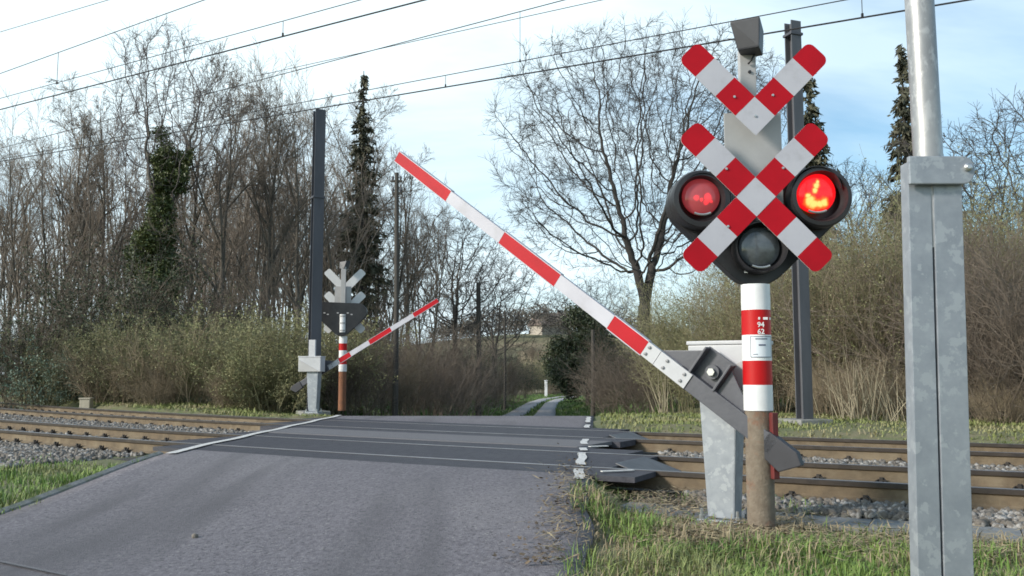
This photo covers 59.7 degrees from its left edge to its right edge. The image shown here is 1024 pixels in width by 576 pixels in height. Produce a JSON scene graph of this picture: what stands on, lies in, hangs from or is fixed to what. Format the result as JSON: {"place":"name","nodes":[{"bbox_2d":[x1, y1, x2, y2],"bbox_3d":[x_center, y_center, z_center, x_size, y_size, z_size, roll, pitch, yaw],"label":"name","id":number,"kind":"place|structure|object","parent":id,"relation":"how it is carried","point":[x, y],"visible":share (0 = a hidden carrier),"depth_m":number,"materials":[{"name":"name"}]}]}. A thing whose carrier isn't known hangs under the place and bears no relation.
{"place":"outdoors","nodes":[
{"label":"outdoors","id":0,"kind":"place"},
{"bbox_2d":[0,0,359,98],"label":"auxiliary wire","id":1,"kind":"object","parent":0,"point":[194,45],"visible":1,"depth_m":16.26,"materials":[{"name":"black"}]},
{"bbox_2d":[0,0,425,109],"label":"contact wire","id":2,"kind":"object","parent":1,"relation":"hanging from","point":[227,50],"visible":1,"depth_m":15.72,"materials":[{"name":"black"}]},
{"bbox_2d":[0,0,563,148],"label":"messenger wire","id":3,"kind":"object","parent":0,"point":[308,67],"visible":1,"depth_m":20.06,"materials":[{"name":"black"}]},
{"bbox_2d":[0,0,863,159],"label":"auxiliary wire","id":4,"kind":"object","parent":3,"relation":"hanging from","point":[862,14],"visible":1,"depth_m":17.18,"materials":[{"name":"black"}]},
{"bbox_2d":[0,0,970,161],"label":"contact wire","id":5,"kind":"object","parent":4,"relation":"hanging from","point":[520,74],"visible":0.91,"depth_m":16.56,"materials":[{"name":"black"}]},
{"bbox_2d":[0,416,593,575],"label":"road","id":6,"kind":"structure","parent":0,"point":[243,514],"depth_m":6.75,"materials":[{"name":"asphalt"}]},
{"bbox_2d":[153,444,655,482],"bbox_3d":[-1.637,1.940,10.069,6.716,0.050,0.639,-3,-6,31],"label":"rubber mat","id":7,"kind":"object","parent":6,"relation":"on","point":[635,476],"visible":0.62,"depth_m":9.52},
{"bbox_2d":[169,436,656,467],"bbox_3d":[-1.586,2.076,11.329,6.840,0.080,1.426,-3,-6,31],"label":"rubber mat","id":8,"kind":"object","parent":6,"relation":"on","point":[548,457],"visible":0.63,"depth_m":11.00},
{"bbox_2d":[249,428,611,447],"bbox_3d":[-1.451,2.258,13.467,6.047,0.050,1.168,-3,-6,32],"label":"road strip","id":9,"kind":"object","parent":6,"relation":"on","point":[456,438],"visible":0.74,"depth_m":13.13,"materials":[{"name":"concrete"}]},
{"bbox_2d":[224,432,642,454],"bbox_3d":[-1.490,2.189,12.505,6.942,0.080,0.645,-3,-6,31],"label":"rubber mat","id":10,"kind":"object","parent":6,"relation":"on","point":[596,450],"visible":0.51,"depth_m":12.10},
{"bbox_2d":[260,425,635,447],"bbox_3d":[-1.397,2.374,14.441,7.140,0.080,0.651,-3,-6,32],"label":"rubber mat","id":11,"kind":"object","parent":6,"relation":"on","point":[619,443],"visible":0.47,"depth_m":13.89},
{"bbox_2d":[274,420,636,437],"bbox_3d":[-1.353,2.498,15.725,7.203,0.080,1.437,-3,-6,32],"label":"rubber mat","id":12,"kind":"object","parent":6,"relation":"on","point":[559,432],"visible":0.57,"depth_m":15.41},
{"bbox_2d":[305,418,629,430],"bbox_3d":[-1.245,2.611,16.911,7.377,0.080,0.658,-4,-7,33],"label":"rubber mat","id":13,"kind":"object","parent":6,"relation":"on","point":[576,428],"visible":0.4,"depth_m":16.62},
{"bbox_2d":[0,334,1023,575],"bbox_3d":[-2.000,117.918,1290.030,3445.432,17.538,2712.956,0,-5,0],"label":"ground","id":14,"kind":"structure","parent":0,"point":[853,433],"depth_m":14.78,"materials":[{"name":"plant"}]},
{"bbox_2d":[0,139,76,301],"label":"bare tree","id":15,"kind":"object","parent":14,"relation":"on","point":[6,223],"visible":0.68,"depth_m":36.79,"materials":[{"name":"brown plant"}]},
{"bbox_2d":[0,127,77,388],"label":"bare tree","id":16,"kind":"object","parent":14,"relation":"on","point":[14,227],"visible":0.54,"depth_m":40.31,"materials":[{"name":"brown plant"}]},
{"bbox_2d":[0,334,90,409],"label":"grey leaved shrub","id":17,"kind":"object","parent":14,"relation":"on","point":[52,389],"visible":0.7,"depth_m":27.05,"materials":[{"name":"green plant"}]},
{"bbox_2d":[0,294,105,405],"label":"bush","id":18,"kind":"object","parent":14,"relation":"on","point":[32,387],"visible":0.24,"depth_m":28.99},
{"bbox_2d":[0,256,127,408],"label":"evergreen shrub","id":19,"kind":"object","parent":14,"relation":"on","point":[69,326],"visible":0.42,"depth_m":28.61,"materials":[{"name":"green plant"}]},
{"bbox_2d":[0,85,133,334],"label":"bare tree","id":20,"kind":"object","parent":14,"relation":"on","point":[14,271],"visible":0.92,"depth_m":34.67,"materials":[{"name":"brown plant"}]},
{"bbox_2d":[0,259,133,400],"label":"evergreen shrub","id":21,"kind":"object","parent":14,"relation":"on","point":[74,319],"visible":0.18,"depth_m":30.45,"materials":[{"name":"green plant"}]},
{"bbox_2d":[0,453,157,513],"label":"grass","id":22,"kind":"structure","parent":14,"relation":"on","point":[40,478],"depth_m":9.67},
{"bbox_2d":[0,314,158,403],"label":"bush","id":23,"kind":"object","parent":14,"relation":"on","point":[59,347],"visible":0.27,"depth_m":27.50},
{"bbox_2d":[12,77,147,325],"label":"bare tree","id":24,"kind":"object","parent":14,"relation":"on","point":[91,161],"visible":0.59,"depth_m":41.70,"materials":[{"name":"brown plant"}]},
{"bbox_2d":[0,451,162,514],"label":"kerb","id":25,"kind":"structure","parent":14,"relation":"on","point":[23,503],"depth_m":8.62,"materials":[{"name":"concrete"}]},
{"bbox_2d":[44,326,167,405],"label":"bush","id":26,"kind":"object","parent":14,"relation":"on","point":[83,391],"visible":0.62,"depth_m":26.31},
{"bbox_2d":[21,97,191,342],"bbox_3d":[-17.360,-1.972,37.993,6.424,12.956,4.662,5,-8,-44],"label":"bare tree","id":27,"kind":"object","parent":14,"relation":"on","point":[122,237],"visible":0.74,"depth_m":37.21,"materials":[{"name":"brown plant"}]},
{"bbox_2d":[22,71,198,308],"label":"bare tree","id":28,"kind":"object","parent":14,"relation":"on","point":[131,218],"visible":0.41,"depth_m":43.97,"materials":[{"name":"brown plant"}]},
{"bbox_2d":[0,248,222,395],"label":"bush","id":29,"kind":"object","parent":14,"relation":"on","point":[15,302],"visible":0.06,"depth_m":32.32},
{"bbox_2d":[57,80,196,314],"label":"bare tree","id":30,"kind":"object","parent":14,"relation":"on","point":[132,187],"visible":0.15,"depth_m":48.07,"materials":[{"name":"brown plant"}]},
{"bbox_2d":[2,207,266,396],"bbox_3d":[-13.650,0.551,31.715,8.492,6.841,10.938,0,-6,5],"label":"evergreen shrub","id":31,"kind":"object","parent":14,"relation":"on","point":[135,302],"visible":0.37,"depth_m":30.53,"materials":[{"name":"green plant"}]},
{"bbox_2d":[0,391,284,416],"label":"grass","id":32,"kind":"structure","parent":14,"relation":"on","point":[205,406],"depth_m":24.58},
{"bbox_2d":[55,293,231,403],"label":"bush","id":33,"kind":"object","parent":14,"relation":"on","point":[110,340],"visible":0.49,"depth_m":26.50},
{"bbox_2d":[113,357,194,405],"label":"bramble","id":34,"kind":"object","parent":14,"relation":"on","point":[153,392],"visible":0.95,"depth_m":25.23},
{"bbox_2d":[86,14,255,395],"bbox_3d":[-13.025,-2.773,33.827,6.039,15.374,6.080,3,-6,-26],"label":"ivy clad tree","id":35,"kind":"object","parent":14,"relation":"on","point":[165,176],"visible":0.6,"depth_m":33.23,"materials":[{"name":"green plant"}]},
{"bbox_2d":[96,306,245,404],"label":"bush","id":36,"kind":"object","parent":14,"relation":"on","point":[161,372],"visible":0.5,"depth_m":25.60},
{"bbox_2d":[70,263,278,393],"bbox_3d":[-12.665,1.687,33.343,6.275,5.825,8.539,5,-7,-41],"label":"evergreen shrub","id":37,"kind":"object","parent":14,"relation":"on","point":[186,309],"visible":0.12,"depth_m":31.43,"materials":[{"name":"green plant"}]},
{"bbox_2d":[118,53,254,312],"bbox_3d":[-14.212,-2.789,38.105,5.836,14.588,6.008,0,-5,-3],"label":"bare tree","id":38,"kind":"object","parent":14,"relation":"on","point":[196,215],"visible":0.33,"depth_m":38.17,"materials":[{"name":"brown plant"}]},
{"bbox_2d":[111,253,294,392],"bbox_3d":[-11.577,1.408,33.795,7.514,5.410,8.590,2,-6,-16],"label":"bush","id":39,"kind":"object","parent":14,"relation":"on","point":[177,317],"visible":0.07,"depth_m":32.71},
{"bbox_2d":[135,38,290,349],"bbox_3d":[-12.165,-2.811,35.216,5.892,14.147,5.067,4,-7,-38],"label":"bare tree","id":40,"kind":"object","parent":14,"relation":"on","point":[223,224],"visible":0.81,"depth_m":35.31,"materials":[{"name":"brown plant"}]},
{"bbox_2d":[107,294,324,405],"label":"bush","id":41,"kind":"object","parent":14,"relation":"on","point":[175,348],"visible":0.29,"depth_m":25.98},
{"bbox_2d":[142,46,298,325],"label":"bare tree","id":42,"kind":"object","parent":14,"relation":"on","point":[210,229],"visible":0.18,"depth_m":46.02,"materials":[{"name":"brown plant"}]},
{"bbox_2d":[191,362,269,408],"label":"bramble","id":43,"kind":"object","parent":14,"relation":"on","point":[220,400],"visible":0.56,"depth_m":24.37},
{"bbox_2d":[177,36,302,324],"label":"bare tree","id":44,"kind":"object","parent":14,"relation":"on","point":[252,227],"visible":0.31,"depth_m":41.12,"materials":[{"name":"brown plant"}]},
{"bbox_2d":[178,301,352,410],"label":"bush","id":45,"kind":"object","parent":14,"relation":"on","point":[271,340],"visible":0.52,"depth_m":24.69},
{"bbox_2d":[193,61,340,316],"bbox_3d":[-9.558,-2.543,36.103,6.641,13.741,3.967,-2,-6,24],"label":"bare tree","id":46,"kind":"object","parent":14,"relation":"on","point":[270,200],"visible":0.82,"depth_m":35.98,"materials":[{"name":"brown plant"}]},
{"bbox_2d":[175,263,362,355],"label":"bush","id":47,"kind":"object","parent":14,"relation":"on","point":[259,301],"visible":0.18,"depth_m":32.30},
{"bbox_2d":[194,306,366,414],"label":"bush","id":48,"kind":"object","parent":14,"relation":"on","point":[299,396],"visible":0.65,"depth_m":24.32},
{"bbox_2d":[189,44,385,327],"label":"bare tree","id":49,"kind":"object","parent":14,"relation":"on","point":[290,302],"visible":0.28,"depth_m":47.17,"materials":[{"name":"brown plant"}]},
{"bbox_2d":[222,76,387,341],"bbox_3d":[-9.195,-2.527,38.992,6.615,14.228,4.900,2,-6,-21],"label":"bare tree","id":50,"kind":"object","parent":14,"relation":"on","point":[295,279],"visible":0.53,"depth_m":38.63,"materials":[{"name":"brown plant"}]},
{"bbox_2d":[296,109,330,415],"bbox_3d":[-5.015,-0.516,22.854,0.700,8.263,0.700,3,-6,-28],"label":"catenary mast","id":51,"kind":"object","parent":14,"relation":"on","point":[317,197],"visible":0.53,"depth_m":22.85,"materials":[{"name":"metal"}]},
{"bbox_2d":[212,297,422,412],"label":"bush","id":52,"kind":"object","parent":14,"relation":"on","point":[364,351],"visible":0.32,"depth_m":26.84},
{"bbox_2d":[256,45,398,374],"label":"bare tree","id":53,"kind":"object","parent":14,"relation":"on","point":[333,251],"visible":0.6,"depth_m":41.39,"materials":[{"name":"brown plant"}]},
{"bbox_2d":[243,318,426,415],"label":"bush","id":54,"kind":"object","parent":14,"relation":"on","point":[334,399],"visible":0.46,"depth_m":26.46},
{"bbox_2d":[322,261,367,410],"bbox_3d":[-4.507,1.243,23.549,1.354,3.956,0.382,0,-5,-3],"label":"crossing signal","id":55,"kind":"object","parent":14,"relation":"on","point":[343,314],"visible":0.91,"depth_m":23.48,"materials":[{"name":"red paint"}]},
{"bbox_2d":[328,71,392,386],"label":"spruce tree","id":56,"kind":"object","parent":14,"relation":"on","point":[360,152],"visible":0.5,"depth_m":43.37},
{"bbox_2d":[288,79,432,335],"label":"bare tree","id":57,"kind":"object","parent":14,"relation":"on","point":[376,169],"visible":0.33,"depth_m":51.11,"materials":[{"name":"brown plant"}]},
{"bbox_2d":[290,298,438,415],"bbox_3d":[-3.688,1.748,21.738,3.823,2.972,0.524,-1,-6,12],"label":"crossing barrier","id":58,"kind":"object","parent":14,"relation":"on","point":[314,366],"visible":0.98,"depth_m":21.80,"materials":[{"name":"metal"}]},
{"bbox_2d":[323,316,462,415],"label":"bush","id":59,"kind":"object","parent":14,"relation":"on","point":[409,394],"visible":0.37,"depth_m":29.54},
{"bbox_2d":[325,106,464,369],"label":"bare tree","id":60,"kind":"object","parent":14,"relation":"on","point":[404,257],"visible":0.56,"depth_m":44.41,"materials":[{"name":"brown plant"}]},
{"bbox_2d":[391,172,401,415],"bbox_3d":[-3.546,0.352,27.090,0.340,7.835,0.180,0,-5,0],"label":"utility pole","id":61,"kind":"object","parent":14,"relation":"on","point":[396,181],"visible":0.97,"depth_m":27.07,"materials":[{"name":"brown wood"}]},
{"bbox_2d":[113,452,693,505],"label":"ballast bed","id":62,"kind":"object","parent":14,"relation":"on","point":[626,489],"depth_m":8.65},
{"bbox_2d":[0,419,1023,510],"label":"railway track","id":63,"kind":"structure","parent":62,"relation":"on","point":[879,483],"depth_m":9.19,"materials":[{"name":"brown steel"}]},
{"bbox_2d":[0,402,1023,466],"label":"railway track","id":64,"kind":"structure","parent":62,"relation":"on","point":[887,451],"depth_m":13.26,"materials":[{"name":"brown steel"}]},
{"bbox_2d":[0,407,1023,530],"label":"ballast","id":65,"kind":"structure","parent":62,"relation":"on","point":[11,453],"depth_m":10.84,"materials":[{"name":"gravel"}]},
{"bbox_2d":[334,268,494,399],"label":"bush","id":66,"kind":"object","parent":14,"relation":"on","point":[400,319],"visible":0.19,"depth_m":39.58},
{"bbox_2d":[372,144,476,367],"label":"bare tree","id":67,"kind":"object","parent":14,"relation":"on","point":[414,263],"visible":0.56,"depth_m":48.26,"materials":[{"name":"brown plant"}]},
{"bbox_2d":[382,175,472,360],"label":"bare tree","id":68,"kind":"object","parent":14,"relation":"on","point":[435,284],"visible":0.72,"depth_m":56.06,"materials":[{"name":"brown plant"}]},
{"bbox_2d":[360,310,527,415],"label":"bush","id":69,"kind":"object","parent":14,"relation":"on","point":[449,399],"visible":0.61,"depth_m":32.75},
{"bbox_2d":[382,204,539,381],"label":"bare tree","id":70,"kind":"object","parent":14,"relation":"on","point":[452,301],"visible":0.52,"depth_m":67.52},
{"bbox_2d":[409,325,547,415],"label":"bush","id":71,"kind":"object","parent":14,"relation":"on","point":[486,393],"visible":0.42,"depth_m":40.90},
{"bbox_2d":[454,337,534,409],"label":"bush","id":72,"kind":"object","parent":14,"relation":"on","point":[513,379],"visible":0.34,"depth_m":64.80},
{"bbox_2d":[438,256,562,397],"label":"bare tree","id":73,"kind":"object","parent":14,"relation":"on","point":[498,324],"visible":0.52,"depth_m":81.72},
{"bbox_2d":[231,381,791,416],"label":"grass","id":74,"kind":"structure","parent":14,"relation":"on","point":[567,407],"depth_m":53.00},
{"bbox_2d":[486,338,549,403],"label":"bush","id":75,"kind":"object","parent":14,"relation":"on","point":[535,386],"visible":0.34,"depth_m":84.46,"materials":[{"name":"brown plant"}]},
{"bbox_2d":[431,296,693,340],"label":"wood","id":76,"kind":"object","parent":14,"relation":"on","point":[530,316],"visible":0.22,"depth_m":272.37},
{"bbox_2d":[537,300,630,404],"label":"evergreen tree","id":77,"kind":"object","parent":14,"relation":"on","point":[559,346],"visible":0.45,"depth_m":60.56,"materials":[{"name":"green plant"}]},
{"bbox_2d":[536,273,637,366],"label":"bare tree","id":78,"kind":"object","parent":14,"relation":"on","point":[589,292],"visible":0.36,"depth_m":79.59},
{"bbox_2d":[394,151,803,528],"bbox_3d":[0.587,0.334,7.574,3.725,3.428,0.524,-3,-6,32],"label":"crossing barrier","id":79,"kind":"object","parent":14,"relation":"on","point":[708,375],"visible":0.88,"depth_m":6.82,"materials":[{"name":"metal"}]},
{"bbox_2d":[535,305,681,407],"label":"bush","id":80,"kind":"object","parent":14,"relation":"on","point":[601,351],"visible":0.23,"depth_m":44.72,"materials":[{"name":"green plant"}]},
{"bbox_2d":[559,327,668,415],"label":"bush","id":81,"kind":"object","parent":14,"relation":"on","point":[600,389],"visible":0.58,"depth_m":30.50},
{"bbox_2d":[481,8,786,387],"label":"bare tree","id":82,"kind":"object","parent":14,"relation":"on","point":[660,238],"visible":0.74,"depth_m":44.94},
{"bbox_2d":[567,325,701,413],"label":"bush","id":83,"kind":"object","parent":14,"relation":"on","point":[636,387],"visible":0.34,"depth_m":27.53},
{"bbox_2d":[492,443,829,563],"bbox_3d":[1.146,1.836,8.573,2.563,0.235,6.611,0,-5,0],"label":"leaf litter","id":84,"kind":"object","parent":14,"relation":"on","point":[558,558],"visible":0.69,"depth_m":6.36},
{"bbox_2d":[609,255,770,413],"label":"bush","id":85,"kind":"object","parent":14,"relation":"on","point":[662,327],"visible":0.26,"depth_m":24.78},
{"bbox_2d":[607,244,832,399],"bbox_3d":[7.801,0.819,28.806,8.851,6.562,9.991,1,-6,-8],"label":"bush","id":86,"kind":"object","parent":14,"relation":"on","point":[690,300],"visible":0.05,"depth_m":29.46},
{"bbox_2d":[635,264,829,404],"bbox_3d":[5.742,1.063,23.197,5.233,4.423,5.313,5,-7,-43],"label":"bush","id":87,"kind":"object","parent":14,"relation":"on","point":[723,319],"visible":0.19,"depth_m":22.63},
{"bbox_2d":[665,17,851,535],"bbox_3d":[1.861,-0.049,6.692,1.354,3.956,0.382,0,-5,0],"label":"crossing signal","id":88,"kind":"object","parent":14,"relation":"on","point":[755,210],"visible":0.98,"depth_m":6.62,"materials":[{"name":"red paint"}]},
{"bbox_2d":[518,454,1023,565],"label":"leaf litter","id":89,"kind":"object","parent":14,"relation":"on","point":[751,529],"visible":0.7,"depth_m":6.26,"materials":[{"name":"plant"}]},
{"bbox_2d":[674,235,872,412],"bbox_3d":[6.545,0.923,21.965,4.957,4.379,5.238,-1,-6,6],"label":"bush","id":90,"kind":"object","parent":14,"relation":"on","point":[773,357],"visible":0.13,"depth_m":21.42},
{"bbox_2d":[552,479,1023,575],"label":"grass","id":91,"kind":"structure","parent":14,"relation":"on","point":[844,569],"depth_m":5.48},
{"bbox_2d":[679,201,904,414],"bbox_3d":[7.692,0.440,21.208,6.207,5.189,5.874,4,-7,-37],"label":"bush","id":92,"kind":"object","parent":14,"relation":"on","point":[837,321],"visible":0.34,"depth_m":19.85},
{"bbox_2d":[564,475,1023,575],"bbox_3d":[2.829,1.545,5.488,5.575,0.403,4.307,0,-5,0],"label":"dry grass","id":93,"kind":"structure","parent":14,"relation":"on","point":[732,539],"depth_m":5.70,"materials":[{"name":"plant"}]},
{"bbox_2d":[687,180,901,410],"bbox_3d":[7.677,0.205,23.831,6.428,6.172,7.799,0,-5,-1],"label":"bush","id":94,"kind":"object","parent":14,"relation":"on","point":[791,288],"visible":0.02,"depth_m":22.77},
{"bbox_2d":[778,20,832,425],"bbox_3d":[5.396,-1.101,16.782,0.700,8.059,0.700,2,-6,-20],"label":"catenary mast","id":95,"kind":"object","parent":14,"relation":"on","point":[801,316],"visible":0.57,"depth_m":16.59,"materials":[{"name":"metal"}]},
{"bbox_2d":[787,73,845,287],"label":"spruce tree","id":96,"kind":"object","parent":14,"relation":"on","point":[811,112],"visible":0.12,"depth_m":40.71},
{"bbox_2d":[772,347,870,416],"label":"bramble","id":97,"kind":"object","parent":14,"relation":"on","point":[816,393],"visible":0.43,"depth_m":19.31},
{"bbox_2d":[796,515,871,532],"bbox_3d":[2.500,1.868,6.904,0.497,0.120,0.520,-3,-6,27],"label":"cable duct","id":98,"kind":"object","parent":14,"relation":"on","point":[850,520],"visible":0.32,"depth_m":6.91,"materials":[{"name":"concrete"}]},
{"bbox_2d":[688,171,1023,415],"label":"bush","id":99,"kind":"object","parent":14,"relation":"on","point":[876,336],"visible":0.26,"depth_m":19.89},
{"bbox_2d":[813,350,898,421],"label":"dry stalks","id":100,"kind":"object","parent":14,"relation":"on","point":[853,412],"visible":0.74,"depth_m":17.44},
{"bbox_2d":[812,333,906,419],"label":"bramble","id":101,"kind":"object","parent":14,"relation":"on","point":[878,388],"visible":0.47,"depth_m":18.04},
{"bbox_2d":[712,198,1023,419],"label":"bush","id":102,"kind":"object","parent":14,"relation":"on","point":[863,342],"visible":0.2,"depth_m":18.89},
{"bbox_2d":[877,43,912,257],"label":"spruce tree","id":103,"kind":"object","parent":14,"relation":"on","point":[900,110],"visible":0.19,"depth_m":40.95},
{"bbox_2d":[827,157,962,286],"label":"bare tree","id":104,"kind":"object","parent":14,"relation":"on","point":[862,185],"visible":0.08,"depth_m":45.88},
{"bbox_2d":[770,151,1023,411],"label":"bush","id":105,"kind":"object","parent":14,"relation":"on","point":[888,232],"visible":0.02,"depth_m":20.32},
{"bbox_2d":[822,204,1023,423],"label":"bush","id":106,"kind":"object","parent":14,"relation":"on","point":[996,317],"visible":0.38,"depth_m":16.81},
{"bbox_2d":[827,192,1023,422],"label":"bush","id":107,"kind":"object","parent":14,"relation":"on","point":[1002,331],"visible":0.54,"depth_m":16.36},
{"bbox_2d":[829,120,1023,407],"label":"bush","id":108,"kind":"object","parent":14,"relation":"on","point":[988,201],"visible":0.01,"depth_m":22.62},
{"bbox_2d":[900,0,974,575],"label":"hinged mast","id":109,"kind":"object","parent":14,"relation":"on","point":[933,179],"visible":1,"depth_m":4.35,"materials":[{"name":"metal"}]},
{"bbox_2d":[858,120,1023,410],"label":"bush","id":110,"kind":"object","parent":14,"relation":"on","point":[972,218],"visible":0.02,"depth_m":21.31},
{"bbox_2d":[864,83,1023,251],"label":"bare tree","id":111,"kind":"object","parent":14,"relation":"on","point":[999,117],"visible":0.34,"depth_m":30.28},
{"bbox_2d":[968,366,1023,423],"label":"bramble","id":112,"kind":"object","parent":14,"relation":"on","point":[1016,408],"visible":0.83,"depth_m":16.34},
{"bbox_2d":[0,0,1023,350],"label":"sky","id":113,"kind":"structure","parent":0,"point":[980,43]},
{"bbox_2d":[93,401,1023,443],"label":"grass","id":114,"kind":"structure","parent":0,"point":[973,423],"depth_m":16.75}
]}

